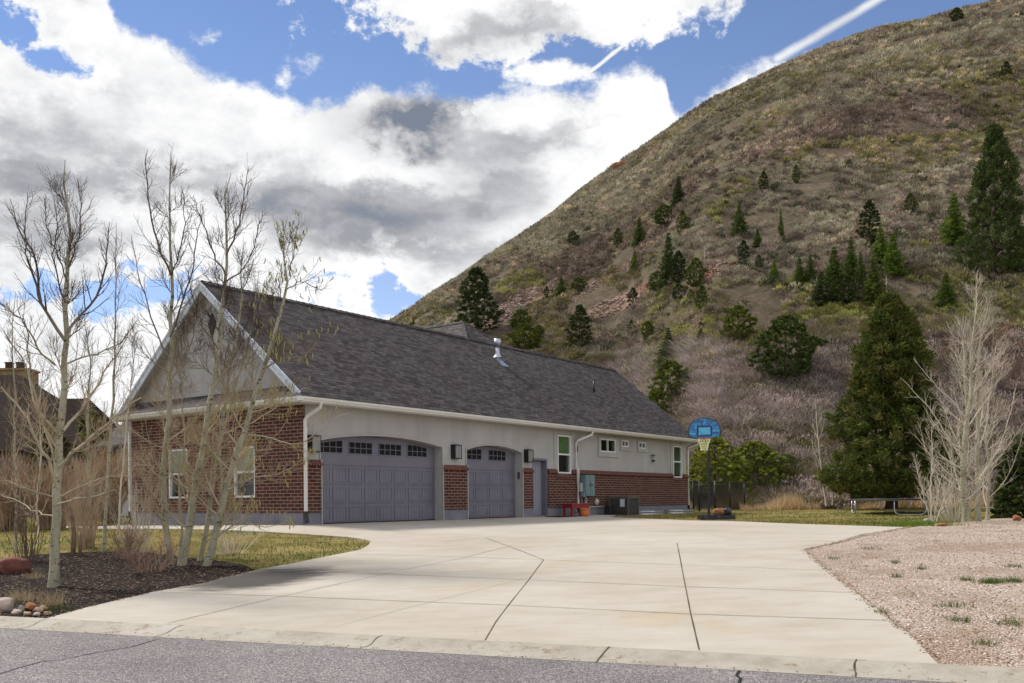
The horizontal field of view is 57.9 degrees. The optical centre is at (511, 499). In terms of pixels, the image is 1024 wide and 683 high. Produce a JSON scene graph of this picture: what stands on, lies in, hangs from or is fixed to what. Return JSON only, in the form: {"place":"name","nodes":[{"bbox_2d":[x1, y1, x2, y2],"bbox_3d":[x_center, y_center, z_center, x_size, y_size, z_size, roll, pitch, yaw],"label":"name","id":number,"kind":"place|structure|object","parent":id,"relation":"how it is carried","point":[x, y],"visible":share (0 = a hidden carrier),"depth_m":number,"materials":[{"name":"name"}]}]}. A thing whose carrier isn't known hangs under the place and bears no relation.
{"place":"outdoors","nodes":[
{"label":"outdoors","id":0,"kind":"place"},
{"bbox_2d":[0,628,945,682],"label":"road","id":1,"kind":"structure","parent":0,"point":[31,656],"depth_m":8.91,"materials":[{"name":"grey asphalt"}]},
{"bbox_2d":[0,616,1023,682],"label":"kerb","id":2,"kind":"structure","parent":1,"relation":"on","point":[918,671],"depth_m":9.45,"materials":[{"name":"concrete"}]},
{"bbox_2d":[49,515,936,668],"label":"driveway","id":3,"kind":"structure","parent":0,"point":[764,588],"depth_m":13.18,"materials":[{"name":"concrete"}]},
{"bbox_2d":[561,503,589,516],"bbox_3d":[2.474,0.405,35.730,0.480,0.500,1.320,0,0,36],"label":"bench","id":4,"kind":"object","parent":3,"relation":"on","point":[571,506],"visible":0.74,"depth_m":35.35,"materials":[{"name":"red paint"}]},
{"bbox_2d":[0,0,988,423],"label":"sky","id":5,"kind":"structure","parent":0,"point":[412,140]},
{"bbox_2d":[0,506,1023,569],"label":"lawn","id":6,"kind":"structure","parent":0,"point":[291,548],"depth_m":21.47,"materials":[{"name":"plant"}]},
{"bbox_2d":[0,292,35,552],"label":"sapling","id":7,"kind":"object","parent":6,"relation":"on","point":[13,452],"visible":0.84,"depth_m":20.18,"materials":[{"name":"beige plant"}]},
{"bbox_2d":[0,444,52,530],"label":"bare shrub","id":8,"kind":"object","parent":6,"relation":"on","point":[5,517],"visible":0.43,"depth_m":27.80,"materials":[{"name":"brown plant"}]},
{"bbox_2d":[19,355,55,543],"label":"sapling","id":9,"kind":"object","parent":6,"relation":"on","point":[39,437],"visible":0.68,"depth_m":22.18,"materials":[{"name":"beige plant"}]},
{"bbox_2d":[23,415,73,490],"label":"evergreen tree","id":10,"kind":"object","parent":6,"relation":"on","point":[67,444],"visible":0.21,"depth_m":39.73,"materials":[{"name":"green plant"}]},
{"bbox_2d":[7,454,97,528],"bbox_3d":[-14.374,-0.258,29.153,2.641,2.385,2.620,0,0,0],"label":"bare shrub","id":11,"kind":"object","parent":6,"relation":"on","point":[48,524],"visible":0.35,"depth_m":28.82,"materials":[{"name":"brown plant"}]},
{"bbox_2d":[39,470,124,548],"bbox_3d":[-9.448,0.157,20.339,1.436,1.849,1.634,0,0,0],"label":"bare shrub","id":12,"kind":"object","parent":6,"relation":"on","point":[85,530],"visible":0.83,"depth_m":20.25,"materials":[{"name":"brown plant"}]},
{"bbox_2d":[53,455,115,525],"bbox_3d":[-14.749,-0.363,31.961,2.309,2.573,2.232,0,0,38],"label":"bare shrub","id":13,"kind":"object","parent":6,"relation":"on","point":[86,501],"visible":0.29,"depth_m":31.86,"materials":[{"name":"brown plant"}]},
{"bbox_2d":[71,321,103,541],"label":"sapling","id":14,"kind":"object","parent":6,"relation":"on","point":[89,459],"visible":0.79,"depth_m":20.70,"materials":[{"name":"beige plant"}]},
{"bbox_2d":[69,408,122,517],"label":"evergreen tree","id":15,"kind":"object","parent":6,"relation":"on","point":[82,421],"visible":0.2,"depth_m":41.80,"materials":[{"name":"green plant"}]},
{"bbox_2d":[64,430,131,521],"bbox_3d":[-14.478,-0.806,33.000,2.763,3.246,2.889,0,0,0],"label":"bare shrub","id":16,"kind":"object","parent":6,"relation":"on","point":[115,498],"visible":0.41,"depth_m":32.76,"materials":[{"name":"brown plant"}]},
{"bbox_2d":[84,232,135,551],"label":"sapling","id":17,"kind":"object","parent":6,"relation":"on","point":[103,547],"visible":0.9,"depth_m":19.71,"materials":[{"name":"beige plant"}]},
{"bbox_2d":[0,551,254,617],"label":"wood mulch","id":18,"kind":"object","parent":6,"relation":"on","point":[95,591],"visible":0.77,"depth_m":15.68,"materials":[{"name":"brown wood"}]},
{"bbox_2d":[0,597,13,612],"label":"rock","id":19,"kind":"object","parent":18,"relation":"on","point":[6,604],"visible":0.97,"depth_m":12.88,"materials":[{"name":"white stone"}]},
{"bbox_2d":[0,556,31,573],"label":"rock","id":20,"kind":"object","parent":18,"relation":"on","point":[10,565],"visible":0.92,"depth_m":16.68,"materials":[{"name":"red stone"}]},
{"bbox_2d":[0,585,50,602],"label":"dry tuft","id":21,"kind":"object","parent":18,"relation":"on","point":[23,596],"visible":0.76,"depth_m":13.80,"materials":[{"name":"beige plant"}]},
{"bbox_2d":[0,445,71,561],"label":"bare shrub","id":22,"kind":"object","parent":18,"relation":"on","point":[26,546],"visible":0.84,"depth_m":18.19,"materials":[{"name":"brown plant"}]},
{"bbox_2d":[26,588,78,606],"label":"dry tuft","id":23,"kind":"object","parent":18,"relation":"on","point":[49,602],"visible":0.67,"depth_m":13.31,"materials":[{"name":"beige plant"}]},
{"bbox_2d":[0,164,141,587],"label":"aspen tree","id":24,"kind":"object","parent":18,"relation":"on","point":[59,429],"visible":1,"depth_m":15.11,"materials":[{"name":"beige plant"}]},
{"bbox_2d":[68,502,81,555],"bbox_3d":[-8.950,0.621,18.945,0.267,1.253,0.118,0,0,-34],"label":"tree stump","id":25,"kind":"object","parent":18,"relation":"on","point":[73,540],"visible":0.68,"depth_m":18.89,"materials":[{"name":"brown wood"}]},
{"bbox_2d":[101,514,157,559],"bbox_3d":[-7.522,0.742,18.310,1.007,0.919,0.948,0,0,-41],"label":"bare shrub","id":26,"kind":"object","parent":18,"relation":"on","point":[130,538],"visible":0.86,"depth_m":18.24,"materials":[{"name":"brown plant"}]},
{"bbox_2d":[93,468,168,552],"bbox_3d":[-7.817,0.207,19.043,1.093,1.860,1.652,0,0,0],"label":"bare shrub","id":27,"kind":"object","parent":18,"relation":"on","point":[131,511],"visible":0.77,"depth_m":19.12,"materials":[{"name":"brown plant"}]},
{"bbox_2d":[109,532,193,573],"bbox_3d":[-6.449,0.940,16.569,1.266,0.763,1.812,0,0,0],"label":"bare shrub","id":28,"kind":"object","parent":18,"relation":"on","point":[140,569],"visible":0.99,"depth_m":16.41,"materials":[{"name":"brown plant"}]},
{"bbox_2d":[112,145,210,564],"bbox_3d":[-6.603,-2.742,17.475,1.839,8.160,1.970,0,0,-14],"label":"aspen tree","id":29,"kind":"object","parent":18,"relation":"on","point":[170,267],"visible":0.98,"depth_m":17.47,"materials":[{"name":"beige plant"}]},
{"bbox_2d":[135,313,224,556],"bbox_3d":[-6.705,-1.303,18.804,1.766,5.283,1.873,0,0,0],"label":"aspen tree","id":30,"kind":"object","parent":18,"relation":"on","point":[181,388],"visible":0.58,"depth_m":18.76,"materials":[{"name":"beige plant"}]},
{"bbox_2d":[126,162,273,565],"bbox_3d":[-5.720,-2.486,17.281,2.504,7.666,1.785,0,0,-9],"label":"aspen tree","id":31,"kind":"object","parent":18,"relation":"on","point":[188,527],"visible":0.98,"depth_m":17.29,"materials":[{"name":"beige plant"}]},
{"bbox_2d":[162,241,274,560],"bbox_3d":[-5.679,-1.871,17.955,2.455,6.597,1.762,0,0,0],"label":"aspen tree","id":32,"kind":"object","parent":18,"relation":"on","point":[204,541],"visible":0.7,"depth_m":18.02,"materials":[{"name":"beige plant"}]},
{"bbox_2d":[182,273,273,557],"bbox_3d":[-5.553,-1.701,18.479,1.773,6.100,2.082,0,0,-42],"label":"aspen tree","id":33,"kind":"object","parent":18,"relation":"on","point":[247,310],"visible":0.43,"depth_m":18.69,"materials":[{"name":"beige plant"}]},
{"bbox_2d":[172,209,347,565],"bbox_3d":[-4.622,-2.006,16.907,3.149,6.842,1.738,0,0,-15],"label":"aspen tree","id":34,"kind":"object","parent":18,"relation":"on","point":[215,535],"visible":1,"depth_m":16.98,"materials":[{"name":"beige plant"}]},
{"bbox_2d":[110,314,145,539],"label":"sapling","id":35,"kind":"object","parent":6,"relation":"on","point":[127,416],"visible":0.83,"depth_m":22.24,"materials":[{"name":"beige plant"}]},
{"bbox_2d":[195,521,264,554],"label":"bare shrub","id":36,"kind":"object","parent":6,"relation":"on","point":[227,546],"visible":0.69,"depth_m":18.93,"materials":[{"name":"brown plant"}]},
{"bbox_2d":[96,280,699,525],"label":"house","id":37,"kind":"structure","parent":6,"relation":"on","point":[460,420],"depth_m":30.41,"materials":[{"name":"paint"}]},
{"bbox_2d":[169,449,187,497],"bbox_3d":[-10.397,-0.806,29.095,1.010,1.540,0.249,0,0,36],"label":"window","id":38,"kind":"structure","parent":37,"relation":"in","point":[181,452],"depth_m":29.27,"materials":[{"name":"white plastic"}]},
{"bbox_2d":[234,446,254,497],"bbox_3d":[-7.754,-0.802,27.146,0.980,1.490,0.249,0,0,36],"label":"window","id":39,"kind":"structure","parent":37,"relation":"in","point":[250,488],"depth_m":27.26,"materials":[{"name":"white plastic"}]},
{"bbox_2d":[321,436,434,523],"bbox_3d":[-4.121,-0.602,28.412,0.082,2.590,5.220,0,0,36],"label":"garage door","id":40,"kind":"structure","parent":37,"relation":"in","point":[366,479],"depth_m":28.33,"materials":[{"name":"paint"}]},
{"bbox_2d":[467,446,514,518],"bbox_3d":[-0.860,-0.603,32.828,0.082,2.540,3.180,0,0,36],"label":"garage door","id":41,"kind":"structure","parent":37,"relation":"in","point":[491,472],"depth_m":32.94,"materials":[{"name":"paint"}]},
{"bbox_2d":[533,461,541,514],"bbox_3d":[0.856,-0.422,34.993,0.053,2.050,0.860,0,0,36],"label":"door","id":42,"kind":"structure","parent":37,"relation":"in","point":[537,510],"depth_m":35.10,"materials":[{"name":"paint"}]},
{"bbox_2d":[557,435,570,473],"bbox_3d":[1.956,-1.761,36.224,0.249,1.490,0.960,0,0,36],"label":"window","id":43,"kind":"structure","parent":37,"relation":"in","point":[562,444],"depth_m":36.37,"materials":[{"name":"white plastic"}]},
{"bbox_2d":[598,436,617,457],"bbox_3d":[3.967,-2.209,38.957,0.244,0.845,1.630,0,0,36],"label":"window","id":44,"kind":"structure","parent":37,"relation":"in","point":[604,443],"depth_m":38.98,"materials":[{"name":"white plastic"}]},
{"bbox_2d":[673,446,681,477],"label":"window","id":45,"kind":"structure","parent":37,"relation":"in","point":[677,452],"depth_m":44.25,"materials":[{"name":"white plastic"}]},
{"bbox_2d":[609,496,638,515],"bbox_3d":[4.654,0.267,38.466,0.920,0.790,0.928,0,0,36],"label":"air conditioner","id":46,"kind":"object","parent":6,"relation":"on","point":[629,505],"visible":0.85,"depth_m":38.16,"materials":[{"name":"grey metal"}]},
{"bbox_2d":[689,481,699,510],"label":"metal fence","id":47,"kind":"object","parent":6,"relation":"on","point":[696,495],"visible":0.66,"depth_m":46.49,"materials":[{"name":"black metal"}]},
{"bbox_2d":[700,484,715,509],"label":"metal fence","id":48,"kind":"object","parent":6,"relation":"on","point":[703,494],"visible":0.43,"depth_m":47.30,"materials":[{"name":"black metal"}]},
{"bbox_2d":[688,418,735,519],"bbox_3d":[7.495,-1.150,34.860,2.068,3.800,1.228,0,0,-38],"label":"basketball hoop","id":49,"kind":"object","parent":6,"relation":"on","point":[705,428],"visible":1,"depth_m":34.48,"materials":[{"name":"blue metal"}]},
{"bbox_2d":[714,481,744,508],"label":"metal fence","id":50,"kind":"object","parent":6,"relation":"on","point":[730,496],"visible":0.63,"depth_m":50.27,"materials":[{"name":"black metal"}]},
{"bbox_2d":[808,392,837,505],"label":"sapling","id":51,"kind":"object","parent":6,"relation":"on","point":[820,463],"visible":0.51,"depth_m":50.02,"materials":[{"name":"beige plant"}]},
{"bbox_2d":[811,289,970,508],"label":"juniper tree","id":52,"kind":"object","parent":6,"relation":"on","point":[896,345],"visible":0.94,"depth_m":46.79,"materials":[{"name":"green plant"}]},
{"bbox_2d":[850,498,955,514],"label":"trampoline","id":53,"kind":"object","parent":6,"relation":"on","point":[901,499],"visible":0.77,"depth_m":40.88,"materials":[{"name":"metal"}]},
{"bbox_2d":[858,519,984,526],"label":"fresh grass","id":54,"kind":"structure","parent":6,"relation":"on","point":[916,523],"depth_m":26.32,"materials":[{"name":"green plant"}]},
{"bbox_2d":[909,420,958,521],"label":"sapling","id":55,"kind":"object","parent":6,"relation":"on","point":[937,491],"visible":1,"depth_m":29.11,"materials":[{"name":"beige plant"}]},
{"bbox_2d":[924,473,992,521],"bbox_3d":[14.532,-0.107,30.245,1.816,1.696,2.254,0,0,-25],"label":"bare shrub","id":56,"kind":"object","parent":6,"relation":"on","point":[950,517],"visible":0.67,"depth_m":30.36,"materials":[{"name":"beige plant"}]},
{"bbox_2d":[900,268,1019,521],"bbox_3d":[14.417,-3.341,29.603,4.535,8.380,2.166,0,0,-20],"label":"aspen tree","id":57,"kind":"object","parent":6,"relation":"on","point":[963,488],"visible":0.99,"depth_m":29.69,"materials":[{"name":"beige plant"}]},
{"bbox_2d":[922,312,1004,518],"bbox_3d":[14.941,-2.760,30.697,2.350,7.248,3.107,0,0,20],"label":"aspen tree","id":58,"kind":"object","parent":6,"relation":"on","point":[965,395],"visible":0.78,"depth_m":30.66,"materials":[{"name":"beige plant"}]},
{"bbox_2d":[936,296,1010,520],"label":"aspen tree","id":59,"kind":"object","parent":6,"relation":"on","point":[977,516],"visible":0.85,"depth_m":30.21,"materials":[{"name":"beige plant"}]},
{"bbox_2d":[990,435,1023,518],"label":"evergreen shrub","id":60,"kind":"object","parent":6,"relation":"on","point":[1007,505],"visible":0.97,"depth_m":33.77,"materials":[{"name":"green plant"}]},
{"bbox_2d":[414,0,1023,513],"bbox_3d":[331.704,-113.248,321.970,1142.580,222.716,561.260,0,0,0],"label":"hillside","id":61,"kind":"structure","parent":0,"point":[766,302],"depth_m":109.28,"materials":[{"name":"brown plant"}]},
{"bbox_2d":[449,266,505,331],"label":"conifer tree","id":62,"kind":"object","parent":61,"relation":"on","point":[475,275],"visible":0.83,"depth_m":120.62,"materials":[{"name":"green plant"}]},
{"bbox_2d":[509,309,532,328],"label":"bush","id":63,"kind":"object","parent":61,"relation":"on","point":[519,312],"visible":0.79,"depth_m":116.67,"materials":[{"name":"green plant"}]},
{"bbox_2d":[506,322,542,349],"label":"bush","id":64,"kind":"object","parent":61,"relation":"on","point":[522,333],"visible":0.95,"depth_m":108.35,"materials":[{"name":"green plant"}]},
{"bbox_2d":[564,304,592,347],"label":"conifer tree","id":65,"kind":"object","parent":61,"relation":"on","point":[578,317],"visible":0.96,"depth_m":107.14,"materials":[{"name":"green plant"}]},
{"bbox_2d":[569,277,588,291],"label":"bush","id":66,"kind":"object","parent":61,"relation":"on","point":[578,280],"visible":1,"depth_m":123.64,"materials":[{"name":"green plant"}]},
{"bbox_2d":[485,145,733,341],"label":"talus","id":67,"kind":"structure","parent":61,"relation":"on","point":[587,289],"depth_m":124.29,"materials":[{"name":"grey stone"}]},
{"bbox_2d":[628,217,647,248],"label":"conifer tree","id":68,"kind":"object","parent":61,"relation":"on","point":[640,232],"visible":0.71,"depth_m":125.05,"materials":[{"name":"green plant"}]},
{"bbox_2d":[652,204,673,224],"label":"conifer tree","id":69,"kind":"object","parent":61,"relation":"on","point":[657,217],"visible":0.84,"depth_m":117.93,"materials":[{"name":"green plant"}]},
{"bbox_2d":[653,327,675,367],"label":"conifer tree","id":70,"kind":"object","parent":61,"relation":"on","point":[662,349],"visible":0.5,"depth_m":85.87,"materials":[{"name":"green plant"}]},
{"bbox_2d":[655,232,677,290],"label":"conifer tree","id":71,"kind":"object","parent":61,"relation":"on","point":[667,258],"visible":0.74,"depth_m":100.29,"materials":[{"name":"green plant"}]},
{"bbox_2d":[647,360,692,417],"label":"conifer tree","id":72,"kind":"object","parent":61,"relation":"on","point":[657,394],"visible":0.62,"depth_m":75.11,"materials":[{"name":"green plant"}]},
{"bbox_2d":[668,176,684,206],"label":"conifer tree","id":73,"kind":"object","parent":61,"relation":"on","point":[678,194],"visible":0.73,"depth_m":118.77,"materials":[{"name":"green plant"}]},
{"bbox_2d":[668,250,686,282],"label":"conifer tree","id":74,"kind":"object","parent":61,"relation":"on","point":[680,262],"visible":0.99,"depth_m":97.56,"materials":[{"name":"green plant"}]},
{"bbox_2d":[675,210,688,235],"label":"conifer tree","id":75,"kind":"object","parent":61,"relation":"on","point":[682,214],"visible":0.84,"depth_m":107.53,"materials":[{"name":"green plant"}]},
{"bbox_2d":[683,257,708,287],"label":"conifer tree","id":76,"kind":"object","parent":61,"relation":"on","point":[694,261],"visible":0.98,"depth_m":90.26,"materials":[{"name":"green plant"}]},
{"bbox_2d":[693,284,707,307],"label":"conifer tree","id":77,"kind":"object","parent":61,"relation":"on","point":[699,291],"visible":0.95,"depth_m":85.65,"materials":[{"name":"green plant"}]},
{"bbox_2d":[389,0,1023,508],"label":"hillside scrub","id":78,"kind":"object","parent":61,"relation":"on","point":[833,56],"visible":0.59,"depth_m":114.55,"materials":[{"name":"brown plant"}]},
{"bbox_2d":[686,437,752,493],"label":"green bush","id":79,"kind":"object","parent":61,"relation":"on","point":[721,444],"visible":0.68,"depth_m":57.19,"materials":[{"name":"green plant"}]},
{"bbox_2d":[719,305,757,342],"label":"conifer tree","id":80,"kind":"object","parent":61,"relation":"on","point":[743,311],"visible":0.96,"depth_m":77.08,"materials":[{"name":"green plant"}]},
{"bbox_2d":[729,203,749,235],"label":"conifer tree","id":81,"kind":"object","parent":61,"relation":"on","point":[741,222],"visible":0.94,"depth_m":98.08,"materials":[{"name":"green plant"}]},
{"bbox_2d":[717,440,796,486],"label":"green bush","id":82,"kind":"object","parent":61,"relation":"on","point":[767,452],"visible":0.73,"depth_m":58.26,"materials":[{"name":"green plant"}]},
{"bbox_2d":[764,453,805,476],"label":"green bush","id":83,"kind":"object","parent":61,"relation":"on","point":[789,456],"visible":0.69,"depth_m":59.43,"materials":[{"name":"green plant"}]},
{"bbox_2d":[747,313,828,384],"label":"conifer tree","id":84,"kind":"object","parent":61,"relation":"on","point":[801,353],"visible":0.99,"depth_m":69.97,"materials":[{"name":"green plant"}]},
{"bbox_2d":[792,256,808,284],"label":"conifer tree","id":85,"kind":"object","parent":61,"relation":"on","point":[799,274],"visible":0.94,"depth_m":84.94,"materials":[{"name":"green plant"}]},
{"bbox_2d":[581,310,1023,509],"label":"brush","id":86,"kind":"object","parent":61,"relation":"on","point":[757,495],"visible":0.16,"depth_m":68.79,"materials":[{"name":"brown plant"}]},
{"bbox_2d":[803,253,817,283],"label":"conifer tree","id":87,"kind":"object","parent":61,"relation":"on","point":[809,272],"visible":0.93,"depth_m":84.75,"materials":[{"name":"green plant"}]},
{"bbox_2d":[807,271,834,305],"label":"conifer tree","id":88,"kind":"object","parent":61,"relation":"on","point":[821,299],"visible":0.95,"depth_m":81.05,"materials":[{"name":"green plant"}]},
{"bbox_2d":[823,247,845,285],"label":"conifer tree","id":89,"kind":"object","parent":61,"relation":"on","point":[834,271],"visible":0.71,"depth_m":83.73,"materials":[{"name":"green plant"}]},
{"bbox_2d":[690,490,993,509],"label":"tall dry grass","id":90,"kind":"structure","parent":61,"relation":"on","point":[793,503],"depth_m":51.08,"materials":[{"name":"beige plant"}]},
{"bbox_2d":[826,274,859,306],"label":"conifer tree","id":91,"kind":"object","parent":61,"relation":"on","point":[836,290],"visible":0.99,"depth_m":80.25,"materials":[{"name":"green plant"}]},
{"bbox_2d":[842,236,859,278],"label":"conifer tree","id":92,"kind":"object","parent":61,"relation":"on","point":[850,264],"visible":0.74,"depth_m":84.37,"materials":[{"name":"green plant"}]},
{"bbox_2d":[854,252,868,285],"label":"conifer tree","id":93,"kind":"object","parent":61,"relation":"on","point":[861,278],"visible":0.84,"depth_m":83.14,"materials":[{"name":"green plant"}]},
{"bbox_2d":[855,200,880,243],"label":"conifer tree","id":94,"kind":"object","parent":61,"relation":"on","point":[865,214],"visible":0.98,"depth_m":90.00,"materials":[{"name":"green plant"}]},
{"bbox_2d":[857,257,887,309],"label":"conifer tree","id":95,"kind":"object","parent":61,"relation":"on","point":[873,289],"visible":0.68,"depth_m":79.63,"materials":[{"name":"green plant"}]},
{"bbox_2d":[867,225,890,263],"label":"conifer tree","id":96,"kind":"object","parent":61,"relation":"on","point":[879,246],"visible":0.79,"depth_m":86.52,"materials":[{"name":"green plant"}]},
{"bbox_2d":[880,233,909,274],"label":"conifer tree","id":97,"kind":"object","parent":61,"relation":"on","point":[894,256],"visible":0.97,"depth_m":84.20,"materials":[{"name":"green plant"}]},
{"bbox_2d":[903,193,918,214],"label":"conifer tree","id":98,"kind":"object","parent":61,"relation":"on","point":[909,197],"visible":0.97,"depth_m":95.68,"materials":[{"name":"green plant"}]},
{"bbox_2d":[933,272,958,307],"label":"conifer tree","id":99,"kind":"object","parent":61,"relation":"on","point":[942,296],"visible":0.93,"depth_m":78.78,"materials":[{"name":"green plant"}]},
{"bbox_2d":[936,192,970,246],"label":"conifer tree","id":100,"kind":"object","parent":61,"relation":"on","point":[952,231],"visible":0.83,"depth_m":88.41,"materials":[{"name":"green plant"}]},
{"bbox_2d":[952,122,1023,275],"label":"conifer tree","id":101,"kind":"object","parent":61,"relation":"on","point":[988,169],"visible":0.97,"depth_m":82.00,"materials":[{"name":"green plant"}]},
{"bbox_2d":[802,518,1023,667],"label":"gravel bed","id":102,"kind":"object","parent":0,"point":[945,649],"visible":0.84,"depth_m":12.92,"materials":[{"name":"beige gravel"}]},
{"bbox_2d":[950,336,1023,519],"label":"aspen tree","id":103,"kind":"object","parent":102,"relation":"on","point":[987,502],"visible":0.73,"depth_m":31.49,"materials":[{"name":"beige plant"}]},
{"bbox_3d":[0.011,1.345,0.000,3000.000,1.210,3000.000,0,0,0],"label":"ground","id":104,"kind":"structure","parent":0,"visible":0},
{"bbox_2d":[0,362,128,516],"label":"neighbour house","id":105,"kind":"structure","parent":104,"relation":"on","point":[72,408],"depth_m":52.47,"materials":[{"name":"brick"}]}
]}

